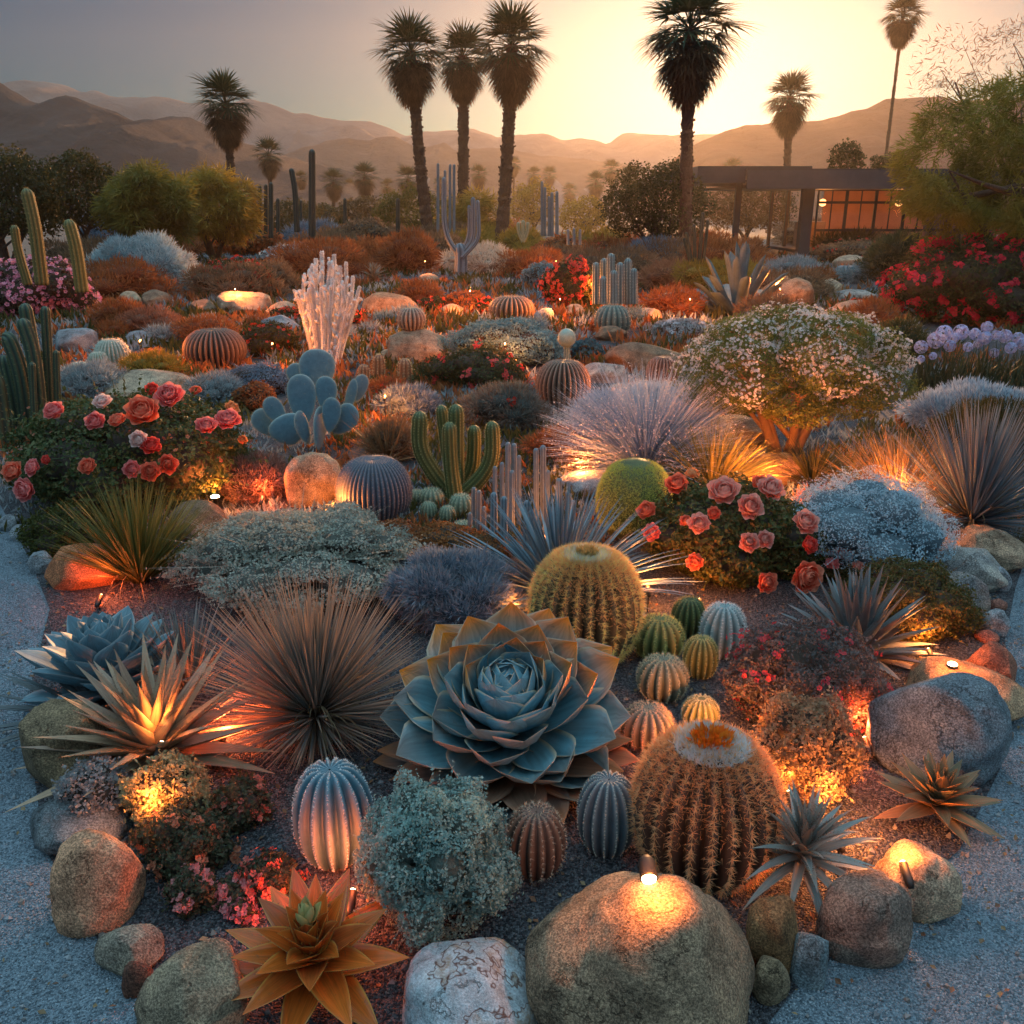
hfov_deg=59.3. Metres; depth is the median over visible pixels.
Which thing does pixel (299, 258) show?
brush
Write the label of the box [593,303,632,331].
barrel cactus
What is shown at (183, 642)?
yucca
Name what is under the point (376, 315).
bush
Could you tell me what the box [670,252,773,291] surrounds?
brush
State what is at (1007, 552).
boulder
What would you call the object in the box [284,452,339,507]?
boulder
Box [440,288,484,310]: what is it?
shrub
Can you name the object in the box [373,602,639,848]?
giant rosette
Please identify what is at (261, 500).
garden lamp
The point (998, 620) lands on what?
boulder
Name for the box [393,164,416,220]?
fan palm
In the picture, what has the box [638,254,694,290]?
shrub
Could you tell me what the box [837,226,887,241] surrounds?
brush
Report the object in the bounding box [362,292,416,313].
boulder
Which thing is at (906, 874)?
garden lamp
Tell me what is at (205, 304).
boulder
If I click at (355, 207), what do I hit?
tree
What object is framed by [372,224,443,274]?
shrub
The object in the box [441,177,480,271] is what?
candelabra cactus
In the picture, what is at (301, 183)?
fan palm
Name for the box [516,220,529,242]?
pole cactus
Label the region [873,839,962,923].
boulder
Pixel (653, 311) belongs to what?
boulder
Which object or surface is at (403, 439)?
shrub
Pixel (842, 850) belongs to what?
garden lamp
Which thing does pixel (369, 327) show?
bush
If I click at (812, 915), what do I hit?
leaf litter
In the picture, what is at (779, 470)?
boulder
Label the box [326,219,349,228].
brush
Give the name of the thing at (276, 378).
shrub
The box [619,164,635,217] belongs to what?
fan palm
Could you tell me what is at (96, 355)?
barrel cactus
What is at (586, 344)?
shrub
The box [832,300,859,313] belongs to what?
boulder
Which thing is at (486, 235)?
brush
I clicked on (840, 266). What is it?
boulder
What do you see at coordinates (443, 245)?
brush
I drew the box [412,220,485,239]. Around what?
brush
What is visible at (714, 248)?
brush
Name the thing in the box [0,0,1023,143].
sky
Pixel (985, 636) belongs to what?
boulder
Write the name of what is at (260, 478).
shrub
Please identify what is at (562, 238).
shrub
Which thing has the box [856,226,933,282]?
shrub
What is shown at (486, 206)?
tree
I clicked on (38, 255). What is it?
columnar cactus
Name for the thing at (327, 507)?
shrub
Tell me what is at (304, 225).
shrub
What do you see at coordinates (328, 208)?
shrub
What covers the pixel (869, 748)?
garden lamp
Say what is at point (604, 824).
barrel cactus
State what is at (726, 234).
brush
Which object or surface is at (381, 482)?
barrel cactus
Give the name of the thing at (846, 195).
window
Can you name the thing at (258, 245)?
shrub
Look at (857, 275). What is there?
shrub
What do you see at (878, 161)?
tree
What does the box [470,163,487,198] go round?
fan palm
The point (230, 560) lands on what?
shrub
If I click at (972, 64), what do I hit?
tree
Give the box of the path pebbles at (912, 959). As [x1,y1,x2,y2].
[0,561,1023,1023]
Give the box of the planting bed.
[0,249,1023,1023]
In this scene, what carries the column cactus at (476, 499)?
on the planting bed
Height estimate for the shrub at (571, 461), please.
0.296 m
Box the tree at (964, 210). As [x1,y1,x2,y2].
[881,67,1023,252]
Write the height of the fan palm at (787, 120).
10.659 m
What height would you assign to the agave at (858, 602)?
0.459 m
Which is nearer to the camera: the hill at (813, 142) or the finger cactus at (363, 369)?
the finger cactus at (363, 369)
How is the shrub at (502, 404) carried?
on the planting bed
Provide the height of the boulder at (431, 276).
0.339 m
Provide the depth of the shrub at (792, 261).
25.28 m
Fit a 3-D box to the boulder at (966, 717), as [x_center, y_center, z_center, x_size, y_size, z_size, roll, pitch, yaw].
[1.607,0.776,3.387,0.438,0.384,0.479,-15,24,-38]
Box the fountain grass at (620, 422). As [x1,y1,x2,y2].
[536,359,764,484]
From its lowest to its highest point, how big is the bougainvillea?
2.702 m
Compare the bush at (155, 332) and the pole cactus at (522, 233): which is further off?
the pole cactus at (522, 233)
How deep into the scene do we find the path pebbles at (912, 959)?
2.71 m
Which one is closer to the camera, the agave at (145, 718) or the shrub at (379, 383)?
the agave at (145, 718)
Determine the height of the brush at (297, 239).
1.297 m
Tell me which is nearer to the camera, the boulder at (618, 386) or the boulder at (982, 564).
the boulder at (982, 564)
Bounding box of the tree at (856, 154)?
[826,137,866,168]
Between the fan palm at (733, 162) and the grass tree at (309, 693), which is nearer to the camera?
the grass tree at (309, 693)
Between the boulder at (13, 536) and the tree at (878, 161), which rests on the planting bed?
the boulder at (13, 536)
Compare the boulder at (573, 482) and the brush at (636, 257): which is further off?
the brush at (636, 257)
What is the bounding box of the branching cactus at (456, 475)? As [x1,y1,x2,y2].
[410,404,500,499]
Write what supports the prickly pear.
on the planting bed
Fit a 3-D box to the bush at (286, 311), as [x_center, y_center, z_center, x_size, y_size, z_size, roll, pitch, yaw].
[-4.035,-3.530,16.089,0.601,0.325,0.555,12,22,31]
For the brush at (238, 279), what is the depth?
20.00 m
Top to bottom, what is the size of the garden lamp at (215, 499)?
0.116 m
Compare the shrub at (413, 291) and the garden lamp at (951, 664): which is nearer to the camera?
the garden lamp at (951, 664)
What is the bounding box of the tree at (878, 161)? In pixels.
[867,151,917,168]
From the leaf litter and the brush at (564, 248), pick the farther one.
the brush at (564, 248)
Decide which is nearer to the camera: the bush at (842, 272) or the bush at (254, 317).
the bush at (254, 317)
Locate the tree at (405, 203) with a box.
[370,181,447,229]
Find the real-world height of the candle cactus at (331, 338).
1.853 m
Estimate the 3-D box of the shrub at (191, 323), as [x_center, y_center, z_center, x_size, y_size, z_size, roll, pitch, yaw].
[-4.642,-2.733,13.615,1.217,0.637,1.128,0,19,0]
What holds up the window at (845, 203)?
in the flat roof house
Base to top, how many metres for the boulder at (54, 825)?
0.131 m
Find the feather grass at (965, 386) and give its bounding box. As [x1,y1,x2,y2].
[892,374,1023,431]
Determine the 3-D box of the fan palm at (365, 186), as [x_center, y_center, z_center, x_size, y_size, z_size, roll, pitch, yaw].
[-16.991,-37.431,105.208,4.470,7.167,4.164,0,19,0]
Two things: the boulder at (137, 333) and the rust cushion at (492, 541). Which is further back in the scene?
the boulder at (137, 333)
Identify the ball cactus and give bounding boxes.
[412,488,421,503]
[418,485,446,505]
[420,500,436,517]
[438,505,455,521]
[447,492,470,516]
[452,518,475,529]
[557,328,575,358]
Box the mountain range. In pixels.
[3,80,716,211]
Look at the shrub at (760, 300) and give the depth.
15.97 m
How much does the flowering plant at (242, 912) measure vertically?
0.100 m
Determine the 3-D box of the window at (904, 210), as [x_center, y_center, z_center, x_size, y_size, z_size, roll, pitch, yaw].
[16.941,-12.339,37.568,1.218,1.100,0.080,0,19,0]
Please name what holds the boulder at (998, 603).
on the planting bed
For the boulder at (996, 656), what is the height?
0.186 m
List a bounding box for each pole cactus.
[436,163,455,235]
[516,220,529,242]
[540,181,558,235]
[567,228,580,244]
[683,212,708,263]
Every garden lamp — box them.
[95,594,103,609]
[153,741,163,756]
[210,494,219,504]
[259,496,263,510]
[346,888,356,915]
[638,854,657,883]
[645,585,650,611]
[785,790,791,811]
[837,838,845,853]
[863,736,872,757]
[898,860,913,888]
[926,648,933,655]
[946,661,957,667]
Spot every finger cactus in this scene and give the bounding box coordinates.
[357,364,370,379]
[371,353,385,376]
[397,358,412,382]
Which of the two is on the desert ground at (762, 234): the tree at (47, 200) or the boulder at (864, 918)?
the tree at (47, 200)
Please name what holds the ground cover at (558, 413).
on the planting bed
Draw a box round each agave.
[0,641,209,745]
[3,634,276,812]
[226,867,409,1023]
[437,481,704,615]
[691,241,788,315]
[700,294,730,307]
[742,774,882,952]
[777,563,945,679]
[873,749,1004,847]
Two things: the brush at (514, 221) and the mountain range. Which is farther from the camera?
the mountain range
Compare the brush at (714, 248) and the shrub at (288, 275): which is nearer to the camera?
the shrub at (288, 275)
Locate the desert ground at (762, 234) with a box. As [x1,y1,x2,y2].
[2,213,1003,267]
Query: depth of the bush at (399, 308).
15.86 m
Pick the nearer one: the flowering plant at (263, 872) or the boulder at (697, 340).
the flowering plant at (263, 872)
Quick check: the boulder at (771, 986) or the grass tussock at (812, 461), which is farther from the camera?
the grass tussock at (812, 461)
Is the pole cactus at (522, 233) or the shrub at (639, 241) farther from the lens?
the shrub at (639, 241)
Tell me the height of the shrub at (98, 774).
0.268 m
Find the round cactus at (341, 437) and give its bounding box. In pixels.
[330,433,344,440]
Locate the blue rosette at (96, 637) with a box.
[14,605,184,708]
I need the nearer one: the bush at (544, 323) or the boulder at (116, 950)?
the boulder at (116, 950)
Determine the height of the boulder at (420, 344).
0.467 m
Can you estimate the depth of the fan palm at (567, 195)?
174.90 m
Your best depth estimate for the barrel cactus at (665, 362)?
10.22 m
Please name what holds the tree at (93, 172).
on the planting bed
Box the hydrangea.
[904,321,1023,394]
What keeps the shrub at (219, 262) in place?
on the planting bed
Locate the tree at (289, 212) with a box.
[254,197,326,230]
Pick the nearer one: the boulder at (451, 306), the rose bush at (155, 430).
the rose bush at (155, 430)
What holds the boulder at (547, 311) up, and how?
on the planting bed
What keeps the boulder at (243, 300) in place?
on the planting bed
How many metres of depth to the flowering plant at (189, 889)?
2.66 m
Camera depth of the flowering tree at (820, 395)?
6.78 m
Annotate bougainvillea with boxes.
[875,216,1023,326]
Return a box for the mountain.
[283,136,694,212]
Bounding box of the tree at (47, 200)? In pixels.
[0,140,69,261]
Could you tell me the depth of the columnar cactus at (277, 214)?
37.95 m
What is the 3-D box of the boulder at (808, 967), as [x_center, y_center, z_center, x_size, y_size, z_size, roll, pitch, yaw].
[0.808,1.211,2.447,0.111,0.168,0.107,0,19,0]
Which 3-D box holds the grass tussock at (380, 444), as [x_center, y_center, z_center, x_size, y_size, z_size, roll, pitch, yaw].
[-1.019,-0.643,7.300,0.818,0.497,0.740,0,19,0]
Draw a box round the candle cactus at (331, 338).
[293,250,362,367]
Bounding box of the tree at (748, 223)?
[704,187,798,236]
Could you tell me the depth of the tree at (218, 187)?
32.62 m
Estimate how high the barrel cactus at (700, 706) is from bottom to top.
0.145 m
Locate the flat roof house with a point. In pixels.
(852, 199)
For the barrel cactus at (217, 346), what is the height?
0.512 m
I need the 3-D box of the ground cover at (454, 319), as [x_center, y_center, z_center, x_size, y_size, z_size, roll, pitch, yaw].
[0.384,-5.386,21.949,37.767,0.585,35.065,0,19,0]
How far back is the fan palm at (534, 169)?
173.61 m
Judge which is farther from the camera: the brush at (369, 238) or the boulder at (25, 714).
the brush at (369, 238)
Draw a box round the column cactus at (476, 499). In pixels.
[468,487,489,532]
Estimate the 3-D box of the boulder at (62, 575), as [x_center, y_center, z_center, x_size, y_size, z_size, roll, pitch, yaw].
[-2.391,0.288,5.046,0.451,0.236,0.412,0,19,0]
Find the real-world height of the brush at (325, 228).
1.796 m
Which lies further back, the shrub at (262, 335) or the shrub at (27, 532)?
the shrub at (262, 335)
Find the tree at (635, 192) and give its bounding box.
[593,155,721,240]
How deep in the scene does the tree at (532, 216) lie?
84.45 m
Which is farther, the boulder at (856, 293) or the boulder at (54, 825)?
the boulder at (856, 293)
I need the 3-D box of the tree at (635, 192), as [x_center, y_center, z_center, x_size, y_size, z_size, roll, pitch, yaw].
[5.154,-10.816,32.343,4.458,3.782,3.698,0,19,0]
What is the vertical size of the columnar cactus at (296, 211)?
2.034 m
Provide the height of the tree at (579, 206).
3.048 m
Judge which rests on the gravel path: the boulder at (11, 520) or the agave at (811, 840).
the boulder at (11, 520)
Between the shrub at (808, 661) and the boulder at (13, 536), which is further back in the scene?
the boulder at (13, 536)
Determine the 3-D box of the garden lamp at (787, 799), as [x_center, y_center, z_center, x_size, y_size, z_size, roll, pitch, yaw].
[0.963,1.013,3.107,0.026,0.077,0.079,0,19,0]
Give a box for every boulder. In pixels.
[0,514,19,530]
[9,524,23,541]
[18,698,113,788]
[23,703,37,717]
[27,550,52,574]
[30,797,132,854]
[44,543,120,590]
[50,828,145,938]
[55,328,98,353]
[94,923,164,975]
[101,369,190,400]
[118,291,141,303]
[121,961,152,998]
[126,330,156,347]
[134,937,249,1023]
[141,289,172,306]
[169,500,227,542]
[190,299,216,313]
[216,291,271,316]
[261,315,300,332]
[266,301,294,312]
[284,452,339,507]
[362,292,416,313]
[380,349,388,357]
[387,329,447,365]
[402,937,537,1023]
[418,273,439,283]
[439,304,462,315]
[525,871,754,1023]
[534,308,553,322]
[561,468,604,496]
[565,304,584,315]
[585,362,625,382]
[595,325,627,340]
[605,342,685,374]
[608,383,626,392]
[638,307,661,323]
[690,334,705,346]
[719,414,765,447]
[742,452,809,485]
[746,894,797,973]
[751,955,789,1005]
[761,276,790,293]
[777,277,814,307]
[789,932,828,990]
[815,869,912,968]
[825,279,845,293]
[828,289,875,298]
[832,255,861,267]
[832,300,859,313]
[835,265,861,275]
[865,672,1012,786]
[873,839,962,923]
[905,656,1023,721]
[937,547,1007,591]
[941,571,990,619]
[944,524,1023,571]
[967,641,1016,680]
[974,629,999,643]
[980,608,1009,636]
[990,598,1007,609]
[997,566,1011,590]
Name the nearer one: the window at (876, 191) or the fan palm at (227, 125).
the window at (876, 191)
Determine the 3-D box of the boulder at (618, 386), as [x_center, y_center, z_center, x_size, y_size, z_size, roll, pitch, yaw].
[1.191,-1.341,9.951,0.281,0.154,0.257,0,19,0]
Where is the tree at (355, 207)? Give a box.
[327,195,390,226]
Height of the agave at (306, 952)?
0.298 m
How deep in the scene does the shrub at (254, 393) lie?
9.16 m
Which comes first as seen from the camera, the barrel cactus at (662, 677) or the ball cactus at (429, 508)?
the barrel cactus at (662, 677)
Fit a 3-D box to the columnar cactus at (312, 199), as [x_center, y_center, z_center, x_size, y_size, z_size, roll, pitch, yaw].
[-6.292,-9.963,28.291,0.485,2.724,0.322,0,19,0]
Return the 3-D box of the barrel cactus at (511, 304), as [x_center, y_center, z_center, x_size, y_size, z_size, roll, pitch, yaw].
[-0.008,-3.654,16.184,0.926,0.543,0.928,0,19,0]
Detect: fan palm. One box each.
[188,66,262,211]
[250,135,285,207]
[295,170,308,189]
[321,167,350,207]
[350,160,379,217]
[367,6,453,228]
[378,178,393,193]
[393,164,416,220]
[424,17,492,220]
[433,176,447,198]
[460,0,553,244]
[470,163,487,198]
[512,156,521,208]
[524,165,539,200]
[541,165,557,194]
[561,181,577,208]
[586,169,607,200]
[601,157,620,209]
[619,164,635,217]
[632,0,761,241]
[723,156,742,210]
[761,66,823,226]
[876,0,928,165]
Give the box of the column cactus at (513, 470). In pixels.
[490,442,575,550]
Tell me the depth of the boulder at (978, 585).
4.54 m
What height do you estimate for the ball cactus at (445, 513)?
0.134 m
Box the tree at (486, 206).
[433,184,514,231]
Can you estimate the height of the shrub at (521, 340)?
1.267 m
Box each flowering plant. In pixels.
[123,792,245,884]
[158,861,218,920]
[209,769,275,832]
[212,870,251,913]
[222,894,264,926]
[233,847,310,904]
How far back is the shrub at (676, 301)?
16.71 m
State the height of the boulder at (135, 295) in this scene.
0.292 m
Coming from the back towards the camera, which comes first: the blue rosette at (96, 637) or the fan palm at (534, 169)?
the fan palm at (534, 169)
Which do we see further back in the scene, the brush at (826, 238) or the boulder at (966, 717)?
the brush at (826, 238)
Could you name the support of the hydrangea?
on the planting bed
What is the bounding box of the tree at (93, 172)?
[27,146,118,245]
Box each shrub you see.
[0,249,104,318]
[12,495,113,557]
[51,752,135,815]
[60,354,129,398]
[71,211,123,244]
[81,295,149,326]
[84,230,198,292]
[113,301,184,331]
[115,747,214,823]
[116,346,190,374]
[145,473,434,626]
[165,312,242,344]
[182,369,243,405]
[185,252,280,290]
[204,447,289,505]
[209,223,286,254]
[226,360,288,395]
[230,379,276,410]
[237,318,302,357]
[251,255,301,291]
[259,241,314,260]
[280,217,340,243]
[285,202,341,224]
[305,494,380,522]
[332,213,396,240]
[349,760,523,952]
[355,412,414,461]
[365,372,412,393]
[369,379,445,422]
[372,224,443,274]
[378,542,527,635]
[393,276,447,302]
[413,338,533,388]
[434,238,517,274]
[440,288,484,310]
[440,306,570,364]
[453,377,554,431]
[493,222,544,251]
[515,423,593,463]
[519,260,552,288]
[530,227,589,253]
[533,254,591,308]
[556,447,600,471]
[570,337,604,360]
[588,236,618,255]
[618,234,681,264]
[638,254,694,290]
[638,280,712,318]
[646,312,706,338]
[714,610,898,738]
[732,290,802,323]
[747,685,874,806]
[762,252,822,274]
[789,459,969,573]
[810,230,879,261]
[827,551,991,645]
[841,294,906,329]
[844,261,881,283]
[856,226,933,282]
[862,311,932,363]
[917,393,1023,473]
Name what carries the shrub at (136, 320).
on the planting bed
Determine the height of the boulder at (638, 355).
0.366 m
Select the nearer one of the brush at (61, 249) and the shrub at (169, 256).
the shrub at (169, 256)
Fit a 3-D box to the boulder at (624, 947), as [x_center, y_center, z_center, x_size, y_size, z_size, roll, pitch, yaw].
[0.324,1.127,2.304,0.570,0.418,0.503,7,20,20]
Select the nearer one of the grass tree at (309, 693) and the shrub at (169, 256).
the grass tree at (309, 693)
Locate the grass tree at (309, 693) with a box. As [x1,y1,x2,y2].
[165,561,430,772]
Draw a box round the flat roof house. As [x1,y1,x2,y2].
[664,166,1023,257]
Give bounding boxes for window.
[813,230,843,248]
[814,202,846,229]
[817,190,847,201]
[844,202,875,229]
[847,190,877,201]
[873,202,903,229]
[876,190,906,201]
[902,210,931,229]
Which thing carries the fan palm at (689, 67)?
on the planting bed
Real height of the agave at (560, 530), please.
0.634 m
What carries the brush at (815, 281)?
on the planting bed
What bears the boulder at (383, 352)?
on the planting bed
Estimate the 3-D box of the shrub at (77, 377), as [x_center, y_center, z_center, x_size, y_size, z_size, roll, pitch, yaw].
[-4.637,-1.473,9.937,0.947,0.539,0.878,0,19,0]
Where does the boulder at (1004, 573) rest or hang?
on the planting bed
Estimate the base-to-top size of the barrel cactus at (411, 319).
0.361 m
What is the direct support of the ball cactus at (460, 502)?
on the planting bed
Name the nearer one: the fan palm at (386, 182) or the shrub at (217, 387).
the shrub at (217, 387)
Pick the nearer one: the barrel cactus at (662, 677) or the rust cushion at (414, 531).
the barrel cactus at (662, 677)
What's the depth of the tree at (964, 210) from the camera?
15.79 m
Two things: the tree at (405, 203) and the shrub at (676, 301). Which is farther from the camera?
the tree at (405, 203)
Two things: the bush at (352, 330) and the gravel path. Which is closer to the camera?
the gravel path
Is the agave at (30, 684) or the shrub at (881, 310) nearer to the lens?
the agave at (30, 684)
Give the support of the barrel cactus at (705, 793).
on the planting bed
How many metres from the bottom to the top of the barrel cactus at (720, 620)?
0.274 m
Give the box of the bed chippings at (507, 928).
[33,524,1008,1023]
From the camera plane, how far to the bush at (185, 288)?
21.08 m
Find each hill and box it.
[0,83,457,218]
[646,97,1023,220]
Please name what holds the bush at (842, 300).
on the planting bed
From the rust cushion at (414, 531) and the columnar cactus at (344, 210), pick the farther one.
the columnar cactus at (344, 210)
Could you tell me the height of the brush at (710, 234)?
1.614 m
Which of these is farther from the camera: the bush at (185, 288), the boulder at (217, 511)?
the bush at (185, 288)
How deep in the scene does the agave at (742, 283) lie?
16.68 m
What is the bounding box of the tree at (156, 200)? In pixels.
[89,155,201,247]
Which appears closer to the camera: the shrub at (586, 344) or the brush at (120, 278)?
the shrub at (586, 344)
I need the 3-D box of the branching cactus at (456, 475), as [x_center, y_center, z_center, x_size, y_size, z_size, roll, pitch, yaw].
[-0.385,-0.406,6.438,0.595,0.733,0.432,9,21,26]
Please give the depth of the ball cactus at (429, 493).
6.24 m
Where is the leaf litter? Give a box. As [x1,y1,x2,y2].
[0,533,1023,1023]
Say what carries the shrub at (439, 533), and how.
on the planting bed
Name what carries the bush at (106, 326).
on the planting bed
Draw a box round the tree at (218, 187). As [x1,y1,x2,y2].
[169,155,267,259]
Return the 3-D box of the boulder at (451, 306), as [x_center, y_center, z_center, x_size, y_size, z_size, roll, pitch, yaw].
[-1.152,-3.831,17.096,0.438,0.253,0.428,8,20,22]
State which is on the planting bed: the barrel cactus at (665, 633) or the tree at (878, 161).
the barrel cactus at (665, 633)
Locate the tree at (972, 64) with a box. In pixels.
[905,13,1023,231]
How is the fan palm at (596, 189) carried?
on the desert ground at (762, 234)
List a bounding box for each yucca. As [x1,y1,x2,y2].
[103,596,253,692]
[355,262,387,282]
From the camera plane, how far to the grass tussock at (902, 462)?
6.06 m
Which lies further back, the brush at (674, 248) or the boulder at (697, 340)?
the brush at (674, 248)
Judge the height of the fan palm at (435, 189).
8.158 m
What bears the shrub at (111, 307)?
on the planting bed
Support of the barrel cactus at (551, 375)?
on the planting bed
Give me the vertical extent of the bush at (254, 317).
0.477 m
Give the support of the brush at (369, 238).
on the planting bed
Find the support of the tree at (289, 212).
on the desert ground at (762, 234)
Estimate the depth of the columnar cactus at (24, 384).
7.85 m
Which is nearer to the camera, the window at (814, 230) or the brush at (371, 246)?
the brush at (371, 246)
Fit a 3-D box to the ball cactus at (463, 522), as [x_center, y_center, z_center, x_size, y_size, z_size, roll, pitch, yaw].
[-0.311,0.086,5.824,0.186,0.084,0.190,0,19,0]
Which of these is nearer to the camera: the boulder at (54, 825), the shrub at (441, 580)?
the boulder at (54, 825)
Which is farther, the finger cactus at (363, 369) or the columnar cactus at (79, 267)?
the columnar cactus at (79, 267)
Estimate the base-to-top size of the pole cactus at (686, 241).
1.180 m
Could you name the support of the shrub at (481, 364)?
on the planting bed
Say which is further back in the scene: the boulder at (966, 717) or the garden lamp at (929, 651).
the garden lamp at (929, 651)
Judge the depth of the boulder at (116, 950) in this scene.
2.47 m
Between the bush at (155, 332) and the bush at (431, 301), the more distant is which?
the bush at (431, 301)
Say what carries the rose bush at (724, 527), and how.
on the planting bed
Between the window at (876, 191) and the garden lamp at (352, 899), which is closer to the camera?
the garden lamp at (352, 899)
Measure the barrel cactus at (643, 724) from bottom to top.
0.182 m
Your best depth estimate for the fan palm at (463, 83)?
48.29 m
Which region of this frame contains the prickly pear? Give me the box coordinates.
[251,348,369,450]
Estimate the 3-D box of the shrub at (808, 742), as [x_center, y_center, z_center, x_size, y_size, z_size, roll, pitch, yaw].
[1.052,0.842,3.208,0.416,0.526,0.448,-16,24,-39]
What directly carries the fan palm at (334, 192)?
on the desert ground at (762, 234)
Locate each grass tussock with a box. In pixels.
[30,474,228,601]
[340,405,432,460]
[638,412,791,489]
[757,431,865,487]
[806,411,975,516]
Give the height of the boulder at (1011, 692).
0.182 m
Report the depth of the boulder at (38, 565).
5.13 m
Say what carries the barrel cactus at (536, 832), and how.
on the planting bed
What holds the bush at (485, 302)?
on the planting bed
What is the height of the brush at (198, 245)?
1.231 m
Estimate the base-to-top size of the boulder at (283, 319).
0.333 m
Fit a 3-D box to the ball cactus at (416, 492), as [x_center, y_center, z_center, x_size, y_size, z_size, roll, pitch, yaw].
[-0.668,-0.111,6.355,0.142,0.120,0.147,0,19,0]
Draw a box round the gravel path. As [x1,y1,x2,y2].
[0,505,1023,1023]
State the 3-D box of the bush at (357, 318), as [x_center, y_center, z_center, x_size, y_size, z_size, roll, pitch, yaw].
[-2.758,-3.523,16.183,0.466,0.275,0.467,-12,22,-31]
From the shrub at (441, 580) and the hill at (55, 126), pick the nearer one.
the shrub at (441, 580)
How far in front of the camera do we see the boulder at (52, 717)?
3.21 m
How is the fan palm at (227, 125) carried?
on the desert ground at (762, 234)
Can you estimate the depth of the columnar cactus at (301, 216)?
41.68 m
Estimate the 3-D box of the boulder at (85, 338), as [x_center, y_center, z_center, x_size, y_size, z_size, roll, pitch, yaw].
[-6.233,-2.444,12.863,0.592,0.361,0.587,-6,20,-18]
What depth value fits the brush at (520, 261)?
26.32 m
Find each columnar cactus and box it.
[0,303,60,447]
[10,187,48,285]
[63,219,88,292]
[258,185,261,231]
[264,184,267,233]
[268,182,273,237]
[276,198,279,233]
[289,168,299,231]
[300,200,302,228]
[308,149,316,239]
[343,198,346,222]
[396,198,400,232]
[592,253,637,303]
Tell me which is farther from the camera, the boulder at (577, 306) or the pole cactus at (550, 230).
the pole cactus at (550, 230)
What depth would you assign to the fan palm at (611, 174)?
153.12 m
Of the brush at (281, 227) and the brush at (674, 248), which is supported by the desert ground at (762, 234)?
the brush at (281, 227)
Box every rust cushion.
[375,516,429,558]
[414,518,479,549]
[454,530,515,556]
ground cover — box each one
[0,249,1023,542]
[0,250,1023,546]
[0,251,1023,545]
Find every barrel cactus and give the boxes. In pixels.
[87,351,109,365]
[93,337,131,366]
[182,326,247,367]
[291,757,374,872]
[334,454,413,522]
[396,306,425,330]
[488,293,535,318]
[506,800,568,883]
[524,541,647,663]
[535,357,591,410]
[576,770,635,858]
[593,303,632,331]
[594,457,674,542]
[619,698,675,752]
[625,716,790,899]
[634,611,686,659]
[634,652,690,702]
[646,355,679,383]
[671,595,705,638]
[680,693,719,723]
[681,633,719,679]
[697,600,747,660]
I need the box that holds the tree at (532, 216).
[510,175,557,226]
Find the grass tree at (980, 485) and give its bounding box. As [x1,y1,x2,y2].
[869,385,1023,541]
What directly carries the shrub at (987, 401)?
on the planting bed
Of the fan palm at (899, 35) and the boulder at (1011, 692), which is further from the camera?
the fan palm at (899, 35)
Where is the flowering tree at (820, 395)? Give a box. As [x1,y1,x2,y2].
[668,299,928,455]
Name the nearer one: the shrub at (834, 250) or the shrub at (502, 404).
the shrub at (502, 404)
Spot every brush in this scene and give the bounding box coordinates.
[44,233,109,268]
[65,252,185,300]
[176,258,292,297]
[177,234,224,254]
[262,233,385,277]
[268,220,293,242]
[277,234,327,245]
[286,226,344,241]
[314,228,360,246]
[316,224,347,234]
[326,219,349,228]
[333,233,383,248]
[350,236,421,269]
[381,222,407,231]
[393,227,464,257]
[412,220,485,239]
[436,226,503,249]
[463,222,495,245]
[488,215,538,239]
[492,244,566,276]
[509,236,549,255]
[537,241,595,258]
[558,241,666,281]
[560,225,628,243]
[583,231,643,255]
[636,233,709,264]
[647,227,730,250]
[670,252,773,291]
[679,232,780,270]
[710,227,737,249]
[747,263,841,297]
[765,215,820,244]
[809,225,876,254]
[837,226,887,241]
[851,254,873,265]
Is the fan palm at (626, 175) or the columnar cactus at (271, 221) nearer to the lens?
the columnar cactus at (271, 221)
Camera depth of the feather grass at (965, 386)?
8.12 m
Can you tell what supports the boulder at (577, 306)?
on the planting bed
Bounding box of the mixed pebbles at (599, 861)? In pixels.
[43,503,997,1013]
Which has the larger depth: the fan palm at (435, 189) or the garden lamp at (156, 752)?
the fan palm at (435, 189)
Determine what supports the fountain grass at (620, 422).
on the planting bed
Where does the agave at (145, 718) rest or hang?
on the planting bed
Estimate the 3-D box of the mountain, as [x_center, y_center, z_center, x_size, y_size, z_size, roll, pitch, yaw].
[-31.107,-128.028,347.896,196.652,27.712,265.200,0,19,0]
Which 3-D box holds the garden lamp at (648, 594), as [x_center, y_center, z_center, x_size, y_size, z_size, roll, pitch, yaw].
[0.702,0.451,4.645,0.026,0.147,0.079,0,19,0]
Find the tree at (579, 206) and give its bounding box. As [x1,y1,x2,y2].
[559,193,605,230]
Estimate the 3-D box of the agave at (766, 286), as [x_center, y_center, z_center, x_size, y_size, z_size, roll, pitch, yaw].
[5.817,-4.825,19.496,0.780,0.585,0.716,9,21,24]
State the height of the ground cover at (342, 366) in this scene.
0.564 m
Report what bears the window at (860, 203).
in the flat roof house
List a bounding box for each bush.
[0,361,268,517]
[94,316,133,338]
[141,322,183,345]
[175,276,189,292]
[239,310,268,327]
[269,306,302,322]
[325,325,361,338]
[350,308,367,322]
[356,320,386,334]
[364,307,396,325]
[392,303,429,321]
[417,295,447,312]
[469,296,493,313]
[516,314,554,331]
[626,305,651,323]
[634,463,828,593]
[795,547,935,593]
[808,264,841,281]
[830,265,855,282]
[839,297,862,301]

